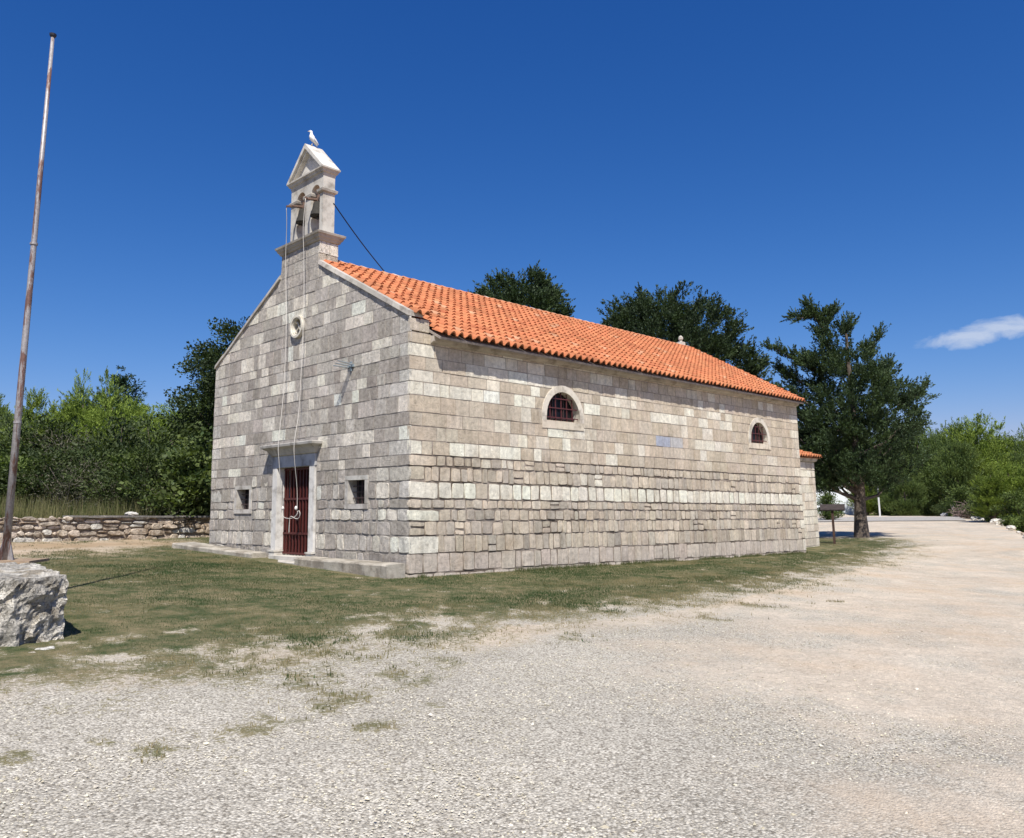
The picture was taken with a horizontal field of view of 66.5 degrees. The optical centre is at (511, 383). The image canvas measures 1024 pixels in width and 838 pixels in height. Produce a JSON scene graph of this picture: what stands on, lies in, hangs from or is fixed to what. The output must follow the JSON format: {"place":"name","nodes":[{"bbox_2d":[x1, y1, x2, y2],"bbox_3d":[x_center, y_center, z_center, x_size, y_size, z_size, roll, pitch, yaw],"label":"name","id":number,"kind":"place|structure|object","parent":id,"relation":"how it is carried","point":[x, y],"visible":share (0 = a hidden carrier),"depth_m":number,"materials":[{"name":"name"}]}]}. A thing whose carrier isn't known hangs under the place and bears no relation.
{"place":"outdoors","nodes":[
{"label":"outdoors","id":0,"kind":"place"},
{"bbox_2d":[0,536,942,763],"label":"short grass","id":1,"kind":"structure","parent":0,"point":[582,572],"depth_m":13.84,"materials":[{"name":"green plant"}]},
{"bbox_2d":[0,512,1023,837],"bbox_3d":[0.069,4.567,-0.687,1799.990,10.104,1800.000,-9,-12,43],"label":"ground","id":2,"kind":"structure","parent":0,"point":[658,766],"depth_m":6.18,"materials":[{"name":"beige gravel"}]},
{"bbox_2d":[0,396,9,413],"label":"pine tree","id":3,"kind":"object","parent":2,"relation":"on","point":[5,406],"visible":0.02,"depth_m":59.43,"materials":[{"name":"green plant"}]},
{"bbox_2d":[0,394,12,420],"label":"pine tree","id":4,"kind":"object","parent":2,"relation":"on","point":[3,408],"visible":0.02,"depth_m":44.39,"materials":[{"name":"green plant"}]},
{"bbox_2d":[0,414,30,444],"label":"pine tree","id":5,"kind":"object","parent":2,"relation":"on","point":[12,426],"visible":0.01,"depth_m":35.68,"materials":[{"name":"green plant"}]},
{"bbox_2d":[0,467,31,507],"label":"shrub","id":6,"kind":"object","parent":2,"relation":"on","point":[1,483],"visible":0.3,"depth_m":27.00,"materials":[{"name":"green plant"}]},
{"bbox_2d":[0,408,40,429],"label":"pine tree","id":7,"kind":"object","parent":2,"relation":"on","point":[11,419],"visible":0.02,"depth_m":41.75,"materials":[{"name":"green plant"}]},
{"bbox_2d":[0,452,45,511],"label":"shrub","id":8,"kind":"object","parent":2,"relation":"on","point":[4,464],"visible":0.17,"depth_m":27.71,"materials":[{"name":"green plant"}]},
{"bbox_2d":[2,417,49,445],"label":"pine tree","id":9,"kind":"object","parent":2,"relation":"on","point":[30,424],"depth_m":35.33,"materials":[{"name":"green plant"}]},
{"bbox_2d":[14,387,38,418],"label":"pine tree","id":10,"kind":"object","parent":2,"relation":"on","point":[26,397],"depth_m":55.72,"materials":[{"name":"green plant"}]},
{"bbox_2d":[0,387,64,425],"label":"pine tree","id":11,"kind":"object","parent":2,"relation":"on","point":[38,401],"visible":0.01,"depth_m":43.04,"materials":[{"name":"green plant"}]},
{"bbox_2d":[0,560,68,646],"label":"flagpole plinth","id":12,"kind":"structure","parent":2,"relation":"on","point":[33,599],"depth_m":8.07,"materials":[{"name":"stone"}]},
{"bbox_2d":[0,32,56,563],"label":"flagpole","id":13,"kind":"object","parent":12,"relation":"on","point":[6,554],"visible":0.99,"depth_m":11.06,"materials":[{"name":"metal"}]},
{"bbox_2d":[0,447,77,514],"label":"shrub","id":14,"kind":"object","parent":2,"relation":"on","point":[41,465],"visible":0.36,"depth_m":27.79,"materials":[{"name":"green plant"}]},
{"bbox_2d":[0,413,78,475],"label":"shrub","id":15,"kind":"object","parent":2,"relation":"on","point":[6,445],"visible":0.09,"depth_m":31.69,"materials":[{"name":"green plant"}]},
{"bbox_2d":[35,646,54,649],"bbox_3d":[-4.644,2.650,7.757,0.153,0.074,0.235,-5,-9,24],"label":"loose rock","id":16,"kind":"object","parent":2,"relation":"on","point":[48,647],"visible":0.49,"depth_m":7.73,"materials":[{"name":"stone"}]},
{"bbox_2d":[34,398,58,417],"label":"pine tree","id":17,"kind":"object","parent":2,"relation":"on","point":[49,410],"visible":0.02,"depth_m":58.65,"materials":[{"name":"green plant"}]},
{"bbox_2d":[22,418,71,458],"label":"pine tree","id":18,"kind":"object","parent":2,"relation":"on","point":[39,432],"depth_m":32.91,"materials":[{"name":"green plant"}]},
{"bbox_2d":[0,416,106,475],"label":"shrub","id":19,"kind":"object","parent":2,"relation":"on","point":[63,425],"visible":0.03,"depth_m":32.31,"materials":[{"name":"green plant"}]},
{"bbox_2d":[41,399,76,416],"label":"pine tree","id":20,"kind":"object","parent":2,"relation":"on","point":[54,411],"depth_m":45.26,"materials":[{"name":"green plant"}]},
{"bbox_2d":[20,424,104,468],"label":"shrub","id":21,"kind":"object","parent":2,"relation":"on","point":[61,439],"visible":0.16,"depth_m":31.43,"materials":[{"name":"green plant"}]},
{"bbox_2d":[20,455,116,513],"bbox_3d":[-15.752,4.062,27.834,3.562,3.028,3.918,7,-12,-44],"label":"shrub","id":22,"kind":"object","parent":2,"relation":"on","point":[66,491],"visible":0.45,"depth_m":27.39,"materials":[{"name":"green plant"}]},
{"bbox_2d":[48,421,99,447],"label":"pine tree","id":23,"kind":"object","parent":2,"relation":"on","point":[73,431],"depth_m":33.90,"materials":[{"name":"green plant"}]},
{"bbox_2d":[39,368,114,433],"bbox_3d":[-23.889,3.475,43.384,4.442,9.023,5.035,4,-10,-32],"label":"pine tree","id":24,"kind":"object","parent":2,"relation":"on","point":[75,403],"visible":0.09,"depth_m":43.63,"materials":[{"name":"green plant"}]},
{"bbox_2d":[52,382,101,425],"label":"pine tree","id":25,"kind":"object","parent":2,"relation":"on","point":[80,387],"visible":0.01,"depth_m":55.53,"materials":[{"name":"green plant"}]},
{"bbox_2d":[28,447,126,512],"bbox_3d":[-15.351,3.975,28.731,4.068,3.466,3.810,-1,-9,0],"label":"shrub","id":26,"kind":"object","parent":2,"relation":"on","point":[83,452],"visible":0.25,"depth_m":28.28,"materials":[{"name":"green plant"}]},
{"bbox_2d":[74,409,99,435],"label":"pine tree","id":27,"kind":"object","parent":2,"relation":"on","point":[92,424],"visible":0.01,"depth_m":35.95,"materials":[{"name":"green plant"}]},
{"bbox_2d":[30,411,173,476],"bbox_3d":[-15.722,3.726,31.655,5.568,5.066,5.945,0,-9,-8],"label":"shrub","id":28,"kind":"object","parent":2,"relation":"on","point":[123,437],"visible":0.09,"depth_m":31.03,"materials":[{"name":"green plant"}]},
{"bbox_2d":[0,492,205,517],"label":"tall dry grass","id":29,"kind":"structure","parent":2,"relation":"on","point":[21,512],"depth_m":25.18,"materials":[{"name":"green plant"}]},
{"bbox_2d":[0,515,209,542],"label":"dry stone wall","id":30,"kind":"structure","parent":2,"relation":"on","point":[75,528],"depth_m":24.57,"materials":[{"name":"grey stone"}]},
{"bbox_2d":[124,512,137,514],"bbox_3d":[-12.444,4.267,25.513,0.438,0.176,0.627,5,-11,-35],"label":"loose rock","id":31,"kind":"object","parent":30,"relation":"on","point":[131,513],"visible":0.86,"depth_m":25.33,"materials":[{"name":"stone"}]},
{"bbox_2d":[56,461,160,517],"bbox_3d":[-14.169,4.166,27.842,3.747,2.896,3.407,-5,-10,26],"label":"shrub","id":32,"kind":"object","parent":2,"relation":"on","point":[103,490],"visible":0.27,"depth_m":27.31,"materials":[{"name":"green plant"}]},
{"bbox_2d":[72,408,145,456],"bbox_3d":[-17.811,3.698,34.249,4.072,5.393,4.165,6,-11,-36],"label":"pine tree","id":33,"kind":"object","parent":2,"relation":"on","point":[94,420],"visible":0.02,"depth_m":34.15,"materials":[{"name":"green plant"}]},
{"bbox_2d":[73,371,145,434],"bbox_3d":[-21.858,3.493,42.316,4.514,8.639,5.117,-2,-9,5],"label":"pine tree","id":34,"kind":"object","parent":2,"relation":"on","point":[116,409],"visible":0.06,"depth_m":42.75,"materials":[{"name":"green plant"}]},
{"bbox_2d":[79,365,140,423],"bbox_3d":[-29.518,4.378,56.231,7.475,11.624,8.834,0,-9,-4],"label":"pine tree","id":35,"kind":"object","parent":2,"relation":"on","point":[94,398],"visible":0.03,"depth_m":56.43,"materials":[{"name":"green plant"}]},
{"bbox_2d":[102,420,147,442],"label":"pine tree","id":36,"kind":"object","parent":2,"relation":"on","point":[127,431],"depth_m":35.06,"materials":[{"name":"green plant"}]},
{"bbox_2d":[85,446,167,514],"bbox_3d":[-13.842,3.992,28.634,3.095,3.412,3.748,7,-11,-41],"label":"shrub","id":37,"kind":"object","parent":2,"relation":"on","point":[120,463],"visible":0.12,"depth_m":28.42,"materials":[{"name":"green plant"}]},
{"bbox_2d":[109,365,154,416],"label":"fir tree","id":38,"kind":"object","parent":2,"relation":"on","point":[124,381],"visible":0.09,"depth_m":66.54,"materials":[{"name":"green plant"}]},
{"bbox_2d":[79,442,190,515],"bbox_3d":[-13.210,3.887,28.036,3.956,3.600,4.224,1,-9,-12],"label":"shrub","id":39,"kind":"object","parent":2,"relation":"on","point":[137,477],"visible":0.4,"depth_m":27.37,"materials":[{"name":"green plant"}]},
{"bbox_2d":[117,395,155,441],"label":"pine tree","id":40,"kind":"object","parent":2,"relation":"on","point":[136,407],"visible":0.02,"depth_m":44.99,"materials":[{"name":"green plant"}]},
{"bbox_2d":[123,398,155,428],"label":"pine tree","id":41,"kind":"object","parent":2,"relation":"on","point":[139,406],"depth_m":55.10,"materials":[{"name":"green plant"}]},
{"bbox_2d":[87,413,209,499],"bbox_3d":[-13.989,3.719,31.360,5.945,5.066,5.568,1,-9,-14],"label":"shrub","id":42,"kind":"object","parent":2,"relation":"on","point":[163,440],"visible":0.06,"depth_m":31.45,"materials":[{"name":"green plant"}]},
{"bbox_2d":[134,405,167,433],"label":"pine tree","id":43,"kind":"object","parent":2,"relation":"on","point":[153,412],"visible":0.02,"depth_m":44.84,"materials":[{"name":"green plant"}]},
{"bbox_2d":[115,426,212,519],"bbox_3d":[-11.725,3.565,28.156,3.549,4.225,4.024,-3,-9,11],"label":"fig bush","id":44,"kind":"object","parent":2,"relation":"on","point":[191,469],"visible":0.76,"depth_m":27.38,"materials":[{"name":"green plant"}]},
{"bbox_2d":[126,471,209,519],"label":"shrub","id":45,"kind":"object","parent":2,"relation":"on","point":[161,501],"visible":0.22,"depth_m":27.05,"materials":[{"name":"green plant"}]},
{"bbox_2d":[143,398,195,441],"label":"pine tree","id":46,"kind":"object","parent":2,"relation":"on","point":[161,421],"visible":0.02,"depth_m":42.35,"materials":[{"name":"green plant"}]},
{"bbox_2d":[189,404,213,497],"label":"pine tree","id":47,"kind":"object","parent":2,"relation":"on","point":[211,448],"visible":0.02,"depth_m":32.80,"materials":[{"name":"green plant"}]},
{"bbox_2d":[156,316,249,458],"bbox_3d":[-11.577,1.787,33.618,6.841,9.297,6.436,-1,-9,0],"label":"oak tree","id":48,"kind":"object","parent":2,"relation":"on","point":[208,362],"visible":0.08,"depth_m":32.62,"materials":[{"name":"green plant"}]},
{"bbox_2d":[172,542,265,557],"bbox_3d":[-7.872,4.485,20.796,4.130,0.412,0.634,-9,-12,43],"label":"stone bench","id":49,"kind":"object","parent":2,"relation":"on","point":[210,548],"visible":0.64,"depth_m":20.57,"materials":[{"name":"beige stone"}]},
{"bbox_2d":[294,556,404,578],"bbox_3d":[-3.553,3.987,16.729,3.430,0.419,0.496,-9,-12,43],"label":"stone bench","id":50,"kind":"object","parent":2,"relation":"on","point":[386,570],"visible":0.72,"depth_m":16.18,"materials":[{"name":"beige stone"}]},
{"bbox_2d":[209,144,821,577],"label":"church","id":51,"kind":"structure","parent":2,"relation":"on","point":[441,430],"depth_m":19.72,"materials":[{"name":"stone"}]},
{"bbox_2d":[234,485,251,513],"bbox_3d":[-7.044,3.117,20.993,0.934,0.730,0.412,-9,-12,43],"label":"square window","id":52,"kind":"structure","parent":51,"relation":"in","point":[243,494],"depth_m":21.08,"materials":[{"name":"stone"}]},
{"bbox_2d":[260,440,322,563],"bbox_3d":[-5.345,3.007,19.030,2.440,3.091,0.959,-9,-12,43],"label":"doorway","id":53,"kind":"structure","parent":51,"relation":"in","point":[305,452],"depth_m":19.22,"materials":[{"name":"stone"}]},
{"bbox_2d":[286,202,304,225],"bbox_3d":[-5.578,-4.442,20.248,0.390,0.670,0.790,-9,-12,43],"label":"bell","id":54,"kind":"object","parent":51,"relation":"attached to","point":[300,217],"visible":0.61,"depth_m":20.27,"materials":[{"name":"grey metal"}]},
{"bbox_2d":[278,207,299,525],"bbox_3d":[-5.538,-0.435,19.398,0.788,8.173,0.384,-9,-12,43],"label":"bell rope","id":55,"kind":"object","parent":54,"relation":"hanging from","point":[282,507],"visible":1,"depth_m":19.52,"materials":[{"name":"grey fabric"}]},
{"bbox_2d":[287,467,308,554],"bbox_3d":[-5.107,3.133,19.258,1.470,2.140,0.060,-9,-12,43],"label":"door","id":56,"kind":"structure","parent":51,"relation":"in","point":[301,467],"depth_m":19.42,"materials":[{"name":"red metal"}]},
{"bbox_2d":[305,194,319,219],"bbox_3d":[-5.043,-4.516,19.815,0.390,0.670,0.674,-9,-12,43],"label":"bell","id":57,"kind":"object","parent":51,"relation":"attached to","point":[315,212],"visible":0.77,"depth_m":19.80,"materials":[{"name":"grey metal"}]},
{"bbox_2d":[294,198,305,517],"bbox_3d":[-5.214,-0.679,19.202,0.152,7.879,0.658,1,-9,-12],"label":"bell rope","id":58,"kind":"object","parent":57,"relation":"hanging from","point":[296,508],"visible":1,"depth_m":19.05,"materials":[{"name":"grey fabric"}]},
{"bbox_2d":[308,130,318,146],"bbox_3d":[-5.237,-6.445,20.548,0.278,0.426,0.175,4,-10,-31],"label":"gull","id":59,"kind":"object","parent":51,"relation":"on","point":[312,138],"visible":1,"depth_m":20.51,"materials":[{"name":"paint"}]},
{"bbox_2d":[333,360,353,370],"bbox_3d":[-3.823,-0.409,17.762,0.420,0.220,0.223,7,-11,-41],"label":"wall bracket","id":60,"kind":"object","parent":51,"relation":"attached to","point":[351,365],"depth_m":17.80,"materials":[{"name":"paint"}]},
{"bbox_2d":[344,475,368,508],"bbox_3d":[-3.308,2.421,17.428,0.874,0.730,0.412,-9,-12,43],"label":"square window","id":61,"kind":"structure","parent":51,"relation":"in","point":[356,487],"depth_m":17.51,"materials":[{"name":"stone"}]},
{"bbox_2d":[333,203,383,270],"bbox_3d":[-4.057,-3.863,20.858,0.028,1.147,2.432,-4,-9,22],"label":"cable","id":62,"kind":"object","parent":51,"relation":"on","point":[357,237],"visible":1,"depth_m":20.74,"materials":[{"name":"paint"}]},
{"bbox_2d":[542,385,583,430],"bbox_3d":[1.150,0.630,19.965,0.440,1.112,1.630,-9,-12,43],"label":"arched window","id":63,"kind":"structure","parent":51,"relation":"in","point":[560,403],"depth_m":19.96,"materials":[{"name":"stone"}]},
{"bbox_2d":[748,418,770,449],"bbox_3d":[8.480,1.758,27.427,0.440,1.092,1.600,-9,-12,43],"label":"arched window","id":64,"kind":"structure","parent":51,"relation":"in","point":[758,435],"depth_m":27.47,"materials":[{"name":"stone"}]},
{"bbox_2d":[467,259,575,316],"bbox_3d":[0.553,0.817,45.350,7.509,15.998,6.365,-1,-9,0],"label":"tree","id":65,"kind":"object","parent":2,"relation":"on","point":[541,293],"visible":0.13,"depth_m":45.34,"materials":[{"name":"green plant"}]},
{"bbox_2d":[418,550,811,577],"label":"wall foot grass","id":66,"kind":"structure","parent":2,"relation":"on","point":[550,567],"depth_m":21.08,"materials":[{"name":"green plant"}]},
{"bbox_2d":[597,280,785,388],"bbox_3d":[9.006,1.364,44.286,10.786,14.822,10.589,7,-12,-43],"label":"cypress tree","id":67,"kind":"object","parent":2,"relation":"on","point":[683,319],"visible":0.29,"depth_m":42.80,"materials":[{"name":"green plant"}]},
{"bbox_2d":[816,492,844,519],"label":"shrub","id":68,"kind":"object","parent":2,"relation":"on","point":[828,498],"visible":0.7,"depth_m":68.93,"materials":[{"name":"green plant"}]},
{"bbox_2d":[820,504,844,543],"bbox_3d":[14.194,6.248,34.494,1.020,1.830,0.460,-5,-9,24],"label":"information board","id":69,"kind":"object","parent":2,"relation":"on","point":[832,508],"visible":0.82,"depth_m":34.45,"materials":[{"name":"brown wood"}]},
{"bbox_2d":[816,488,853,514],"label":"shed","id":70,"kind":"structure","parent":2,"relation":"on","point":[849,510],"depth_m":94.83,"materials":[{"name":"paint"}]},
{"bbox_2d":[760,293,940,537],"bbox_3d":[17.057,1.558,40.265,9.580,12.989,6.873,-1,-9,0],"label":"cypress tree","id":71,"kind":"object","parent":2,"relation":"on","point":[838,467],"visible":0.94,"depth_m":39.30,"materials":[{"name":"green plant"}]},
{"bbox_2d":[841,484,884,515],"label":"pine tree","id":72,"kind":"object","parent":2,"relation":"on","point":[869,508],"visible":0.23,"depth_m":90.16,"materials":[{"name":"green plant"}]},
{"bbox_2d":[877,489,880,516],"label":"marker post","id":73,"kind":"object","parent":2,"relation":"on","point":[879,504],"visible":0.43,"depth_m":76.97,"materials":[{"name":"paint"}]},
{"bbox_2d":[869,498,896,515],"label":"shrub","id":74,"kind":"object","parent":2,"relation":"on","point":[884,513],"visible":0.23,"depth_m":88.45,"materials":[{"name":"green plant"}]},
{"bbox_2d":[870,449,905,515],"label":"pine tree","id":75,"kind":"object","parent":2,"relation":"on","point":[876,499],"visible":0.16,"depth_m":89.23,"materials":[{"name":"green plant"}]},
{"bbox_2d":[865,426,915,514],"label":"pine tree","id":76,"kind":"object","parent":2,"relation":"on","point":[890,449],"visible":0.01,"depth_m":100.51,"materials":[{"name":"green plant"}]},
{"bbox_2d":[876,452,931,515],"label":"pine tree","id":77,"kind":"object","parent":2,"relation":"on","point":[902,506],"visible":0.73,"depth_m":83.10,"materials":[{"name":"green plant"}]},
{"bbox_2d":[894,448,948,515],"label":"pine tree","id":78,"kind":"object","parent":2,"relation":"on","point":[922,467],"visible":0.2,"depth_m":89.45,"materials":[{"name":"green plant"}]},
{"bbox_2d":[905,425,938,454],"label":"pine tree","id":79,"kind":"object","parent":2,"relation":"on","point":[916,444],"depth_m":103.20,"materials":[{"name":"green plant"}]},
{"bbox_2d":[915,507,937,515],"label":"shrub","id":80,"kind":"object","parent":2,"relation":"on","point":[927,511],"visible":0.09,"depth_m":84.44,"materials":[{"name":"green plant"}]},
{"bbox_2d":[909,430,959,514],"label":"tree","id":81,"kind":"object","parent":2,"relation":"on","point":[933,449],"visible":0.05,"depth_m":90.58,"materials":[{"name":"green plant"}]},
{"bbox_2d":[916,429,953,464],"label":"pine tree","id":82,"kind":"object","parent":2,"relation":"on","point":[927,441],"visible":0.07,"depth_m":99.66,"materials":[{"name":"green plant"}]},
{"bbox_2d":[930,497,955,516],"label":"shrub","id":83,"kind":"object","parent":2,"relation":"on","point":[940,509],"visible":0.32,"depth_m":78.79,"materials":[{"name":"green plant"}]},
{"bbox_2d":[920,435,988,515],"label":"pine tree","id":84,"kind":"object","parent":2,"relation":"on","point":[954,466],"visible":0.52,"depth_m":82.86,"materials":[{"name":"green plant"}]},
{"bbox_2d":[939,484,972,518],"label":"shrub","id":85,"kind":"object","parent":2,"relation":"on","point":[959,495],"visible":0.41,"depth_m":74.92,"materials":[{"name":"green plant"}]},
{"bbox_2d":[932,417,980,445],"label":"pine tree","id":86,"kind":"object","parent":2,"relation":"on","point":[947,427],"visible":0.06,"depth_m":109.86,"materials":[{"name":"green plant"}]},
{"bbox_2d":[946,501,973,518],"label":"brush pile","id":87,"kind":"object","parent":2,"relation":"on","point":[959,514],"visible":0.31,"depth_m":72.43,"materials":[{"name":"brown plant"}]},
{"bbox_2d":[925,426,1014,508],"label":"tree","id":88,"kind":"object","parent":2,"relation":"on","point":[967,439],"visible":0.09,"depth_m":85.34,"materials":[{"name":"green plant"}]},
{"bbox_2d":[939,409,1005,461],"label":"tree","id":89,"kind":"object","parent":2,"relation":"on","point":[982,444],"visible":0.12,"depth_m":104.59,"materials":[{"name":"green plant"}]},
{"bbox_2d":[957,485,988,521],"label":"shrub","id":90,"kind":"object","parent":2,"relation":"on","point":[969,513],"visible":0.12,"depth_m":67.60,"materials":[{"name":"green plant"}]},
{"bbox_2d":[970,497,1008,525],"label":"shrub","id":91,"kind":"object","parent":2,"relation":"on","point":[986,519],"visible":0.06,"depth_m":59.86,"materials":[{"name":"green plant"}]},
{"bbox_2d":[967,461,1015,518],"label":"pine tree","id":92,"kind":"object","parent":2,"relation":"on","point":[987,493],"visible":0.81,"depth_m":57.69,"materials":[{"name":"green plant"}]},
{"bbox_2d":[961,414,1022,463],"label":"tree","id":93,"kind":"object","parent":2,"relation":"on","point":[994,431],"visible":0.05,"depth_m":106.55,"materials":[{"name":"green plant"}]},
{"bbox_2d":[983,432,1021,479],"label":"pine tree","id":94,"kind":"object","parent":2,"relation":"on","point":[994,440],"visible":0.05,"depth_m":88.18,"materials":[{"name":"green plant"}]},
{"bbox_2d":[986,459,1023,518],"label":"pine tree","id":95,"kind":"object","parent":2,"relation":"on","point":[1008,471],"visible":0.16,"depth_m":58.63,"materials":[{"name":"green plant"}]},
{"bbox_2d":[988,487,1023,528],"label":"shrub","id":96,"kind":"object","parent":2,"relation":"on","point":[1015,501],"visible":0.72,"depth_m":53.29,"materials":[{"name":"green plant"}]},
{"bbox_2d":[998,431,1023,451],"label":"pine tree","id":97,"kind":"object","parent":2,"relation":"on","point":[1004,435],"visible":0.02,"depth_m":109.67,"materials":[{"name":"green plant"}]},
{"bbox_2d":[999,438,1023,481],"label":"pine tree","id":98,"kind":"object","parent":2,"relation":"on","point":[1013,457],"visible":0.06,"depth_m":88.30,"materials":[{"name":"green plant"}]},
{"bbox_2d":[1003,422,1023,455],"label":"tree","id":99,"kind":"object","parent":2,"relation":"on","point":[1016,439],"visible":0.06,"depth_m":104.07,"materials":[{"name":"green plant"}]},
{"bbox_2d":[1008,460,1023,515],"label":"pine tree","id":100,"kind":"object","parent":2,"relation":"on","point":[1020,484],"visible":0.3,"depth_m":57.63,"materials":[{"name":"green plant"}]},
{"bbox_2d":[1009,503,1023,531],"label":"shrub","id":101,"kind":"object","parent":2,"relation":"on","point":[1018,525],"visible":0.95,"depth_m":48.57,"materials":[{"name":"green plant"}]},
{"bbox_2d":[0,0,1023,448],"label":"sky","id":102,"kind":"structure","parent":0,"point":[866,155],"materials":[{"name":"blue"}]},
{"bbox_2d":[818,517,964,520],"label":"road","id":103,"kind":"structure","parent":0,"point":[897,518],"depth_m":67.87,"materials":[{"name":"grey asphalt"}]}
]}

